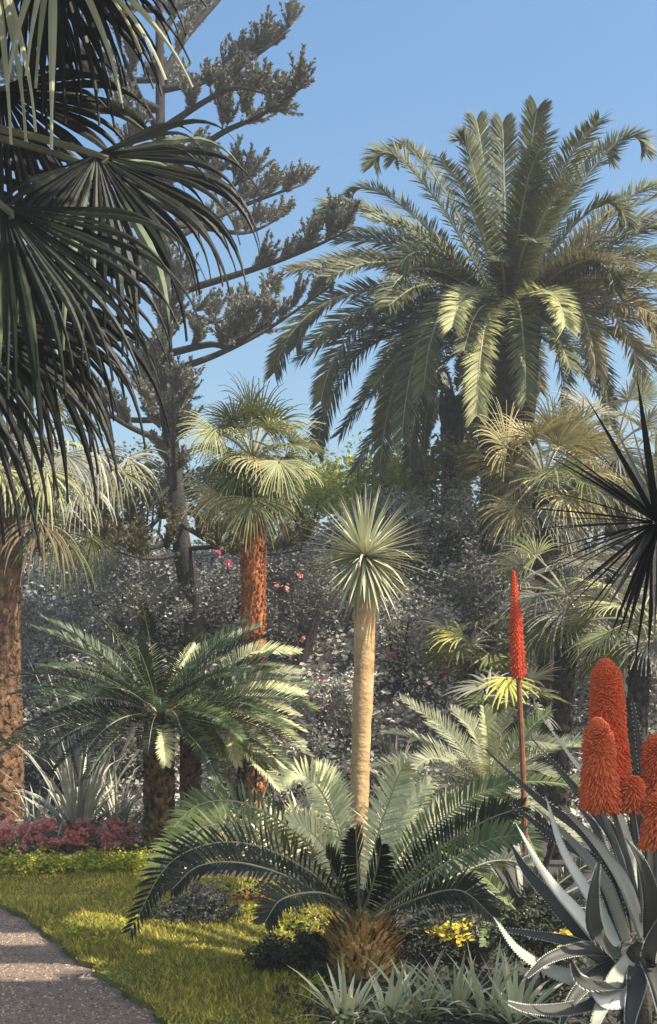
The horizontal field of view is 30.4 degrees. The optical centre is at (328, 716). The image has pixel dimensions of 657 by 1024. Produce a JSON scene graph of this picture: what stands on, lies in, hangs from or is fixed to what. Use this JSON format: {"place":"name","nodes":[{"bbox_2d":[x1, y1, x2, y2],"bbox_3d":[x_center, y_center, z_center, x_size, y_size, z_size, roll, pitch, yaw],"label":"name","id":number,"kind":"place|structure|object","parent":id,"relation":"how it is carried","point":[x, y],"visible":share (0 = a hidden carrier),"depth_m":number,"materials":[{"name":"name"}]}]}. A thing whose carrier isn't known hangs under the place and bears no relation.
{"place":"outdoors","nodes":[
{"label":"outdoors","id":0,"kind":"place"},
{"bbox_2d":[0,908,159,1023],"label":"path","id":1,"kind":"structure","parent":0,"point":[64,986],"depth_m":7.54,"materials":[{"name":"grey gravel"}]},
{"bbox_2d":[0,868,337,1023],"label":"lawn","id":2,"kind":"structure","parent":0,"point":[115,983],"depth_m":8.57,"materials":[{"name":"green plant"}]},
{"bbox_2d":[215,875,301,902],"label":"flowering plant","id":3,"kind":"object","parent":2,"relation":"on","point":[246,896],"visible":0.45,"depth_m":10.88,"materials":[{"name":"green plant"}]},
{"bbox_2d":[0,0,656,558],"label":"sky","id":4,"kind":"structure","parent":0,"point":[413,69],"materials":[{"name":"blue"}]},
{"bbox_2d":[8,484,656,1023],"bbox_3d":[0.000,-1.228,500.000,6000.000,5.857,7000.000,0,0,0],"label":"ground","id":5,"kind":"structure","parent":0,"point":[384,699],"depth_m":20.06,"materials":[{"name":"green plant"}]},
{"bbox_2d":[0,825,10,855],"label":"begonia","id":6,"kind":"object","parent":5,"relation":"on","point":[4,839],"visible":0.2,"depth_m":14.29,"materials":[{"name":"pink plant"}]},
{"bbox_2d":[0,826,12,858],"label":"begonia","id":7,"kind":"object","parent":5,"relation":"on","point":[2,831],"visible":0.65,"depth_m":13.84,"materials":[{"name":"pink plant"}]},
{"bbox_2d":[0,816,33,856],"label":"begonia","id":8,"kind":"object","parent":5,"relation":"on","point":[7,821],"visible":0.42,"depth_m":14.29,"materials":[{"name":"pink plant"}]},
{"bbox_2d":[1,821,35,857],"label":"begonia","id":9,"kind":"object","parent":5,"relation":"on","point":[25,849],"visible":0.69,"depth_m":13.83,"materials":[{"name":"pink plant"}]},
{"bbox_2d":[16,817,44,850],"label":"begonia","id":10,"kind":"object","parent":5,"relation":"on","point":[41,823],"visible":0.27,"depth_m":14.39,"materials":[{"name":"pink plant"}]},
{"bbox_2d":[21,816,56,850],"bbox_3d":[-3.418,1.446,14.367,0.436,0.553,0.422,0,0,0],"label":"begonia","id":11,"kind":"object","parent":5,"relation":"on","point":[53,820],"visible":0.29,"depth_m":14.26,"materials":[{"name":"pink plant"}]},
{"bbox_2d":[25,820,62,854],"bbox_3d":[-3.234,1.464,13.883,0.476,0.590,0.443,0,0,0],"label":"begonia","id":12,"kind":"object","parent":5,"relation":"on","point":[52,828],"visible":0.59,"depth_m":13.80,"materials":[{"name":"pink plant"}]},
{"bbox_2d":[26,818,65,853],"bbox_3d":[-3.312,1.470,13.963,0.468,0.610,0.333,0,0,15],"label":"begonia","id":13,"kind":"object","parent":5,"relation":"on","point":[40,837],"visible":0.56,"depth_m":13.91,"materials":[{"name":"pink plant"}]},
{"bbox_2d":[23,693,74,769],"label":"strap leaf plant","id":14,"kind":"object","parent":5,"relation":"on","point":[46,762],"visible":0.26,"depth_m":18.40,"materials":[{"name":"green plant"}]},
{"bbox_2d":[1,775,100,847],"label":"strap leaf plant","id":15,"kind":"object","parent":5,"relation":"on","point":[36,813],"visible":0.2,"depth_m":15.33,"materials":[{"name":"green plant"}]},
{"bbox_2d":[39,813,70,853],"bbox_3d":[-3.239,1.432,14.370,0.409,0.579,0.323,0,0,13],"label":"begonia","id":16,"kind":"object","parent":5,"relation":"on","point":[63,826],"visible":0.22,"depth_m":14.31,"materials":[{"name":"pink plant"}]},
{"bbox_2d":[50,830,79,855],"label":"begonia","id":17,"kind":"object","parent":5,"relation":"on","point":[57,847],"visible":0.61,"depth_m":13.88,"materials":[{"name":"pink plant"}]},
{"bbox_2d":[54,823,87,852],"bbox_3d":[-3.057,1.512,14.453,0.449,0.492,0.390,0,0,0],"label":"begonia","id":18,"kind":"object","parent":5,"relation":"on","point":[70,829],"visible":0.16,"depth_m":14.36,"materials":[{"name":"pink plant"}]},
{"bbox_2d":[20,425,129,571],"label":"tree","id":19,"kind":"object","parent":5,"relation":"on","point":[35,549],"depth_m":25.82,"materials":[{"name":"green plant"}]},
{"bbox_2d":[61,827,91,854],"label":"begonia","id":20,"kind":"object","parent":5,"relation":"on","point":[72,849],"visible":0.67,"depth_m":13.74,"materials":[{"name":"pink plant"}]},
{"bbox_2d":[36,851,122,861],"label":"ground cover","id":21,"kind":"object","parent":5,"relation":"on","point":[71,854],"depth_m":13.47,"materials":[{"name":"green plant"}]},
{"bbox_2d":[20,570,148,698],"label":"shrub","id":22,"kind":"object","parent":5,"relation":"on","point":[31,613],"visible":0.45,"depth_m":20.01,"materials":[{"name":"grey plant"}]},
{"bbox_2d":[27,657,145,811],"bbox_3d":[-3.311,0.220,17.390,2.259,2.522,2.633,0,0,0],"label":"strap leaf plant","id":23,"kind":"object","parent":5,"relation":"on","point":[76,753],"visible":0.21,"depth_m":17.38,"materials":[{"name":"green plant"}]},
{"bbox_2d":[72,815,101,853],"bbox_3d":[-2.836,1.448,14.366,0.438,0.569,0.370,0,0,37],"label":"begonia","id":24,"kind":"object","parent":5,"relation":"on","point":[78,822],"visible":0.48,"depth_m":14.34,"materials":[{"name":"pink plant"}]},
{"bbox_2d":[0,357,174,843],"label":"fan palm","id":25,"kind":"object","parent":5,"relation":"on","point":[12,762],"visible":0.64,"depth_m":16.11,"materials":[{"name":"green plant"}]},
{"bbox_2d":[0,727,178,854],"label":"strap leaf plant","id":26,"kind":"object","parent":5,"relation":"on","point":[71,809],"visible":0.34,"depth_m":14.79,"materials":[{"name":"green plant"}]},
{"bbox_2d":[51,632,136,701],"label":"strap leaf plant","id":27,"kind":"object","parent":5,"relation":"on","point":[104,662],"visible":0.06,"depth_m":19.38,"materials":[{"name":"green plant"}]},
{"bbox_2d":[83,825,114,853],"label":"begonia","id":28,"kind":"object","parent":5,"relation":"on","point":[103,832],"visible":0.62,"depth_m":13.83,"materials":[{"name":"pink plant"}]},
{"bbox_2d":[84,818,116,851],"bbox_3d":[-2.663,1.455,14.263,0.483,0.550,0.353,0,0,0],"label":"begonia","id":29,"kind":"object","parent":5,"relation":"on","point":[107,822],"visible":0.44,"depth_m":14.17,"materials":[{"name":"pink plant"}]},
{"bbox_2d":[23,692,179,801],"bbox_3d":[-3.388,0.414,18.324,2.813,2.016,1.544,0,0,0],"label":"shrub","id":30,"kind":"object","parent":5,"relation":"on","point":[132,751],"visible":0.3,"depth_m":17.96,"materials":[{"name":"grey plant"}]},
{"bbox_2d":[102,824,130,855],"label":"begonia","id":31,"kind":"object","parent":5,"relation":"on","point":[116,827],"visible":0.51,"depth_m":13.79,"materials":[{"name":"pink plant"}]},
{"bbox_2d":[61,748,179,849],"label":"strap leaf plant","id":32,"kind":"object","parent":5,"relation":"on","point":[123,814],"visible":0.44,"depth_m":15.28,"materials":[{"name":"green plant"}]},
{"bbox_2d":[28,506,216,653],"bbox_3d":[-3.491,-2.087,20.540,2.956,3.449,2.878,0,0,-33],"label":"shrub","id":33,"kind":"object","parent":5,"relation":"on","point":[97,599],"visible":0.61,"depth_m":20.30,"materials":[{"name":"grey plant"}]},
{"bbox_2d":[109,818,140,851],"bbox_3d":[-2.441,1.458,14.366,0.434,0.535,0.315,0,0,26],"label":"begonia","id":34,"kind":"object","parent":5,"relation":"on","point":[126,839],"visible":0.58,"depth_m":14.32,"materials":[{"name":"pink plant"}]},
{"bbox_2d":[112,845,137,858],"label":"flowering plant","id":35,"kind":"object","parent":5,"relation":"on","point":[128,848],"visible":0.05,"depth_m":13.50,"materials":[{"name":"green plant"}]},
{"bbox_2d":[0,0,261,556],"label":"fan palm","id":36,"kind":"object","parent":5,"relation":"on","point":[42,339],"visible":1,"depth_m":4.95,"materials":[{"name":"green plant"}]},
{"bbox_2d":[83,424,219,543],"bbox_3d":[-3.756,-4.751,27.061,3.827,3.358,2.477,0,0,0],"label":"tree","id":37,"kind":"object","parent":5,"relation":"on","point":[162,480],"visible":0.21,"depth_m":26.63,"materials":[{"name":"green plant"}]},
{"bbox_2d":[0,600,321,871],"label":"cycad","id":38,"kind":"object","parent":5,"relation":"on","point":[154,693],"visible":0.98,"depth_m":13.11,"materials":[{"name":"green plant"}]},
{"bbox_2d":[0,842,329,946],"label":"ground cover","id":39,"kind":"object","parent":5,"relation":"on","point":[33,863],"visible":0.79,"depth_m":12.67,"materials":[{"name":"green plant"}]},
{"bbox_2d":[0,0,361,675],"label":"pine tree","id":40,"kind":"object","parent":5,"relation":"on","point":[234,330],"visible":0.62,"depth_m":19.39,"materials":[{"name":"green plant"}]},
{"bbox_2d":[128,791,251,826],"bbox_3d":[-1.643,1.292,15.276,1.800,0.861,1.463,0,0,23],"label":"bromeliad","id":41,"kind":"object","parent":5,"relation":"on","point":[203,812],"visible":0.02,"depth_m":15.01,"materials":[{"name":"plant"}]},
{"bbox_2d":[136,870,251,924],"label":"shrub","id":42,"kind":"object","parent":5,"relation":"on","point":[210,904],"visible":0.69,"depth_m":9.81,"materials":[{"name":"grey plant"}]},
{"bbox_2d":[159,784,287,868],"bbox_3d":[-1.184,1.219,13.636,1.670,1.006,1.808,0,0,0],"label":"bromeliad","id":43,"kind":"object","parent":5,"relation":"on","point":[219,828],"visible":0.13,"depth_m":13.48,"materials":[{"name":"green plant"}]},
{"bbox_2d":[149,535,308,642],"bbox_3d":[-1.805,-2.014,20.880,2.504,2.595,2.412,0,0,-28],"label":"shrub","id":44,"kind":"object","parent":5,"relation":"on","point":[217,592],"visible":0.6,"depth_m":20.49,"materials":[{"name":"grey plant"}]},
{"bbox_2d":[178,639,313,854],"bbox_3d":[-0.993,0.421,14.606,1.634,2.717,2.829,0,0,0],"label":"cycad","id":45,"kind":"object","parent":5,"relation":"on","point":[190,769],"visible":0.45,"depth_m":14.25,"materials":[{"name":"green plant"}]},
{"bbox_2d":[176,371,327,829],"bbox_3d":[-1.014,-1.347,16.192,2.092,6.398,2.050,0,0,0],"label":"fan palm","id":46,"kind":"object","parent":5,"relation":"on","point":[255,488],"visible":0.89,"depth_m":15.87,"materials":[{"name":"green plant"}]},
{"bbox_2d":[194,781,319,864],"bbox_3d":[-0.962,1.210,14.422,1.463,1.027,1.620,0,0,-44],"label":"bromeliad","id":47,"kind":"object","parent":5,"relation":"on","point":[257,825],"visible":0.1,"depth_m":14.29,"materials":[{"name":"green plant"}]},
{"bbox_2d":[200,687,322,827],"bbox_3d":[-1.042,0.711,15.539,1.984,2.194,0.895,0,0,0],"label":"shrub","id":48,"kind":"object","parent":5,"relation":"on","point":[246,769],"visible":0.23,"depth_m":15.46,"materials":[{"name":"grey plant"}]},
{"bbox_2d":[217,787,323,865],"bbox_3d":[-0.556,1.237,13.926,1.646,0.967,1.700,0,0,0],"label":"bromeliad","id":49,"kind":"object","parent":5,"relation":"on","point":[288,832],"visible":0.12,"depth_m":13.63,"materials":[{"name":"green plant"}]},
{"bbox_2d":[239,919,329,976],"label":"shrub","id":50,"kind":"object","parent":5,"relation":"on","point":[304,947],"visible":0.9,"depth_m":7.81,"materials":[{"name":"green plant"}]},
{"bbox_2d":[240,790,349,853],"bbox_3d":[-0.322,1.303,14.969,1.847,0.961,1.686,0,0,22],"label":"bromeliad","id":51,"kind":"object","parent":5,"relation":"on","point":[313,811],"visible":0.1,"depth_m":14.91,"materials":[{"name":"green plant"}]},
{"bbox_2d":[266,734,328,791],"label":"strap leaf plant","id":52,"kind":"object","parent":5,"relation":"on","point":[308,758],"visible":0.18,"depth_m":17.97,"materials":[{"name":"green plant"}]},
{"bbox_2d":[264,508,352,665],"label":"shrub","id":53,"kind":"object","parent":5,"relation":"on","point":[291,625],"visible":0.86,"depth_m":20.43,"materials":[{"name":"grey plant"}]},
{"bbox_2d":[288,974,335,992],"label":"shrub","id":54,"kind":"object","parent":5,"relation":"on","point":[316,980],"visible":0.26,"depth_m":7.49,"materials":[{"name":"green plant"}]},
{"bbox_2d":[275,762,350,825],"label":"strap leaf plant","id":55,"kind":"object","parent":5,"relation":"on","point":[308,803],"visible":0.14,"depth_m":17.15,"materials":[{"name":"green plant"}]},
{"bbox_2d":[266,458,366,538],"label":"tree","id":56,"kind":"object","parent":5,"relation":"on","point":[318,502],"visible":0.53,"depth_m":25.70,"materials":[{"name":"green plant"}]},
{"bbox_2d":[266,664,387,767],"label":"shrub","id":57,"kind":"object","parent":5,"relation":"on","point":[323,694],"visible":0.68,"depth_m":18.78,"materials":[{"name":"grey plant"}]},
{"bbox_2d":[121,753,537,983],"bbox_3d":[0.125,0.980,7.862,2.847,1.499,2.113,0,0,0],"label":"cycad","id":58,"kind":"object","parent":5,"relation":"on","point":[357,933],"visible":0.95,"depth_m":7.70,"materials":[{"name":"green plant"}]},
{"bbox_2d":[312,819,349,867],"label":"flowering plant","id":59,"kind":"object","parent":5,"relation":"on","point":[331,828],"visible":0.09,"depth_m":13.12,"materials":[{"name":"green plant"}]},
{"bbox_2d":[279,956,394,1023],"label":"strap leaf plant","id":60,"kind":"object","parent":5,"relation":"on","point":[345,1000],"visible":0.8,"depth_m":6.77,"materials":[{"name":"green plant"}]},
{"bbox_2d":[279,426,420,530],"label":"tree","id":61,"kind":"object","parent":5,"relation":"on","point":[352,483],"visible":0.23,"depth_m":26.49,"materials":[{"name":"green plant"}]},
{"bbox_2d":[295,481,428,872],"bbox_3d":[0.326,-0.362,13.011,1.586,4.330,1.607,0,0,0],"label":"dragon tree","id":62,"kind":"object","parent":5,"relation":"on","point":[362,574],"visible":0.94,"depth_m":12.90,"materials":[{"name":"green plant"}]},
{"bbox_2d":[331,793,416,861],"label":"strap leaf plant","id":63,"kind":"object","parent":5,"relation":"on","point":[374,810],"visible":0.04,"depth_m":14.06,"materials":[{"name":"green plant"}]},
{"bbox_2d":[318,957,461,1023],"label":"strap leaf plant","id":64,"kind":"object","parent":5,"relation":"on","point":[392,998],"visible":0.61,"depth_m":6.72,"materials":[{"name":"green plant"}]},
{"bbox_2d":[359,456,435,518],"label":"tree","id":65,"kind":"object","parent":5,"relation":"on","point":[394,474],"visible":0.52,"depth_m":26.12,"materials":[{"name":"green plant"}]},
{"bbox_2d":[340,721,454,790],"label":"strap leaf plant","id":66,"kind":"object","parent":5,"relation":"on","point":[390,754],"visible":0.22,"depth_m":18.37,"materials":[{"name":"green plant"}]},
{"bbox_2d":[332,802,470,894],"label":"strap leaf plant","id":67,"kind":"object","parent":5,"relation":"on","point":[414,864],"visible":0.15,"depth_m":11.52,"materials":[{"name":"green plant"}]},
{"bbox_2d":[341,576,474,700],"bbox_3d":[1.341,-1.110,20.410,2.254,2.680,1.497,0,0,0],"label":"shrub","id":68,"kind":"object","parent":5,"relation":"on","point":[441,613],"visible":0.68,"depth_m":20.18,"materials":[{"name":"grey plant"}]},
{"bbox_2d":[365,363,455,441],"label":"tree","id":69,"kind":"object","parent":5,"relation":"on","point":[437,396],"visible":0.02,"depth_m":33.96,"materials":[{"name":"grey plant"}]},
{"bbox_2d":[335,471,492,572],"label":"shrub","id":70,"kind":"object","parent":5,"relation":"on","point":[452,520],"visible":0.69,"depth_m":22.29,"materials":[{"name":"grey plant"}]},
{"bbox_2d":[375,766,455,827],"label":"strap leaf plant","id":71,"kind":"object","parent":5,"relation":"on","point":[428,786],"visible":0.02,"depth_m":17.34,"materials":[{"name":"green plant"}]},
{"bbox_2d":[358,946,478,1023],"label":"strap leaf plant","id":72,"kind":"object","parent":5,"relation":"on","point":[417,1006],"visible":0.64,"depth_m":6.82,"materials":[{"name":"green plant"}]},
{"bbox_2d":[399,425,480,516],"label":"shrub","id":73,"kind":"object","parent":5,"relation":"on","point":[427,476],"visible":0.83,"depth_m":24.74,"materials":[{"name":"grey plant"}]},
{"bbox_2d":[387,950,506,1017],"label":"strap leaf plant","id":74,"kind":"object","parent":5,"relation":"on","point":[457,988],"visible":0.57,"depth_m":6.95,"materials":[{"name":"green plant"}]},
{"bbox_2d":[391,910,503,966],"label":"shrub","id":75,"kind":"object","parent":5,"relation":"on","point":[415,931],"visible":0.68,"depth_m":8.27,"materials":[{"name":"green plant"}]},
{"bbox_2d":[361,341,546,512],"bbox_3d":[2.861,-6.021,27.003,4.356,4.418,4.348,0,0,0],"label":"date palm","id":76,"kind":"object","parent":5,"relation":"on","point":[449,411],"visible":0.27,"depth_m":26.66,"materials":[{"name":"green plant"}]},
{"bbox_2d":[419,918,496,964],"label":"flowering plant","id":77,"kind":"object","parent":5,"relation":"on","point":[447,935],"visible":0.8,"depth_m":8.24,"materials":[{"name":"yellow plant"}]},
{"bbox_2d":[262,94,656,575],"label":"date palm","id":78,"kind":"object","parent":5,"relation":"on","point":[519,298],"visible":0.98,"depth_m":21.67,"materials":[{"name":"green plant"}]},
{"bbox_2d":[272,866,656,1023],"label":"undergrowth","id":79,"kind":"object","parent":5,"relation":"on","point":[446,969],"visible":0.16,"depth_m":7.40,"materials":[{"name":"green plant"}]},
{"bbox_2d":[410,613,529,828],"bbox_3d":[1.759,0.280,15.000,1.477,3.139,1.507,0,0,15],"label":"fan palm","id":80,"kind":"object","parent":5,"relation":"on","point":[471,665],"visible":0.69,"depth_m":14.94,"materials":[{"name":"green plant"}]},
{"bbox_2d":[409,537,534,675],"bbox_3d":[2.581,-1.661,20.762,2.693,2.774,1.901,0,0,-17],"label":"shrub","id":81,"kind":"object","parent":5,"relation":"on","point":[463,592],"visible":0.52,"depth_m":20.54,"materials":[{"name":"grey plant"}]},
{"bbox_2d":[367,692,583,905],"bbox_3d":[1.427,0.776,11.026,2.190,2.007,2.157,0,0,0],"label":"cycad","id":82,"kind":"object","parent":5,"relation":"on","point":[509,752],"visible":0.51,"depth_m":10.80,"materials":[{"name":"green plant"}]},
{"bbox_2d":[422,938,551,1021],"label":"strap leaf plant","id":83,"kind":"object","parent":5,"relation":"on","point":[480,1003],"visible":0.62,"depth_m":6.86,"materials":[{"name":"green plant"}]},
{"bbox_2d":[440,947,572,1023],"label":"strap leaf plant","id":84,"kind":"object","parent":5,"relation":"on","point":[514,992],"visible":0.88,"depth_m":6.78,"materials":[{"name":"green plant"}]},
{"bbox_2d":[442,660,572,878],"bbox_3d":[1.721,0.650,12.023,1.284,2.401,1.286,0,0,-40],"label":"fan palm","id":85,"kind":"object","parent":5,"relation":"on","point":[506,698],"visible":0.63,"depth_m":11.92,"materials":[{"name":"green plant"}]},
{"bbox_2d":[418,473,604,600],"bbox_3d":[3.585,-2.922,22.144,3.879,2.934,2.148,0,0,0],"label":"shrub","id":86,"kind":"object","parent":5,"relation":"on","point":[490,550],"visible":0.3,"depth_m":22.00,"materials":[{"name":"green plant"}]},
{"bbox_2d":[399,844,634,964],"bbox_3d":[1.379,1.353,8.820,1.825,0.854,1.903,0,0,0],"label":"cycad","id":87,"kind":"object","parent":5,"relation":"on","point":[504,894],"visible":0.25,"depth_m":8.85,"materials":[{"name":"green plant"}]},
{"bbox_2d":[463,570,591,910],"bbox_3d":[1.541,0.316,9.188,1.143,2.868,0.774,0,0,-26],"label":"aloe","id":88,"kind":"object","parent":5,"relation":"on","point":[512,882],"visible":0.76,"depth_m":9.18,"materials":[{"name":"red plant"}]},
{"bbox_2d":[484,883,584,987],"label":"shrub","id":89,"kind":"object","parent":5,"relation":"on","point":[555,923],"visible":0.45,"depth_m":7.54,"materials":[{"name":"green plant"}]},
{"bbox_2d":[453,387,633,842],"bbox_3d":[2.963,-1.257,16.511,2.532,6.216,2.549,0,0,0],"label":"fan palm","id":90,"kind":"object","parent":5,"relation":"on","point":[529,522],"visible":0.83,"depth_m":16.23,"materials":[{"name":"green plant"}]},
{"bbox_2d":[462,451,653,562],"bbox_3d":[5.201,-3.840,23.916,5.643,3.310,2.796,0,0,0],"label":"tree","id":91,"kind":"object","parent":5,"relation":"on","point":[603,529],"visible":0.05,"depth_m":23.46,"materials":[{"name":"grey plant"}]},
{"bbox_2d":[471,532,656,859],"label":"fan palm","id":92,"kind":"object","parent":5,"relation":"on","point":[563,720],"visible":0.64,"depth_m":14.39,"materials":[{"name":"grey plant"}]},
{"bbox_2d":[542,928,586,1001],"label":"flowering plant","id":93,"kind":"object","parent":5,"relation":"on","point":[563,987],"visible":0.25,"depth_m":7.16,"materials":[{"name":"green plant"}]},
{"bbox_2d":[484,658,656,1023],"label":"aloe","id":94,"kind":"object","parent":5,"relation":"on","point":[624,880],"visible":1,"depth_m":6.27,"materials":[{"name":"grey plant"}]},
{"bbox_2d":[498,517,656,742],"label":"shrub","id":95,"kind":"object","parent":5,"relation":"on","point":[568,576],"visible":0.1,"depth_m":19.75,"materials":[{"name":"grey plant"}]},
{"bbox_2d":[522,361,656,741],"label":"fan palm","id":96,"kind":"object","parent":5,"relation":"on","point":[617,464],"visible":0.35,"depth_m":18.35,"materials":[{"name":"green plant"}]},
{"bbox_2d":[526,379,656,675],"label":"yucca","id":97,"kind":"object","parent":5,"relation":"on","point":[644,542],"visible":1,"depth_m":4.56,"materials":[{"name":"black plant"}]},
{"bbox_2d":[543,577,656,858],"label":"fan palm","id":98,"kind":"object","parent":5,"relation":"on","point":[639,682],"visible":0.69,"depth_m":13.42,"materials":[{"name":"green plant"}]},
{"bbox_2d":[371,819,470,876],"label":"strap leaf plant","id":99,"kind":"object","parent":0,"point":[456,846],"visible":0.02,"depth_m":12.31,"materials":[{"name":"green plant"}]},
{"bbox_2d":[409,901,486,947],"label":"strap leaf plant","id":100,"kind":"object","parent":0,"point":[445,919],"visible":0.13,"depth_m":8.86,"materials":[{"name":"green plant"}]},
{"bbox_2d":[431,913,534,964],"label":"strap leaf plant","id":101,"kind":"object","parent":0,"point":[474,933],"visible":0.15,"depth_m":8.53,"materials":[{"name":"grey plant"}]}
]}

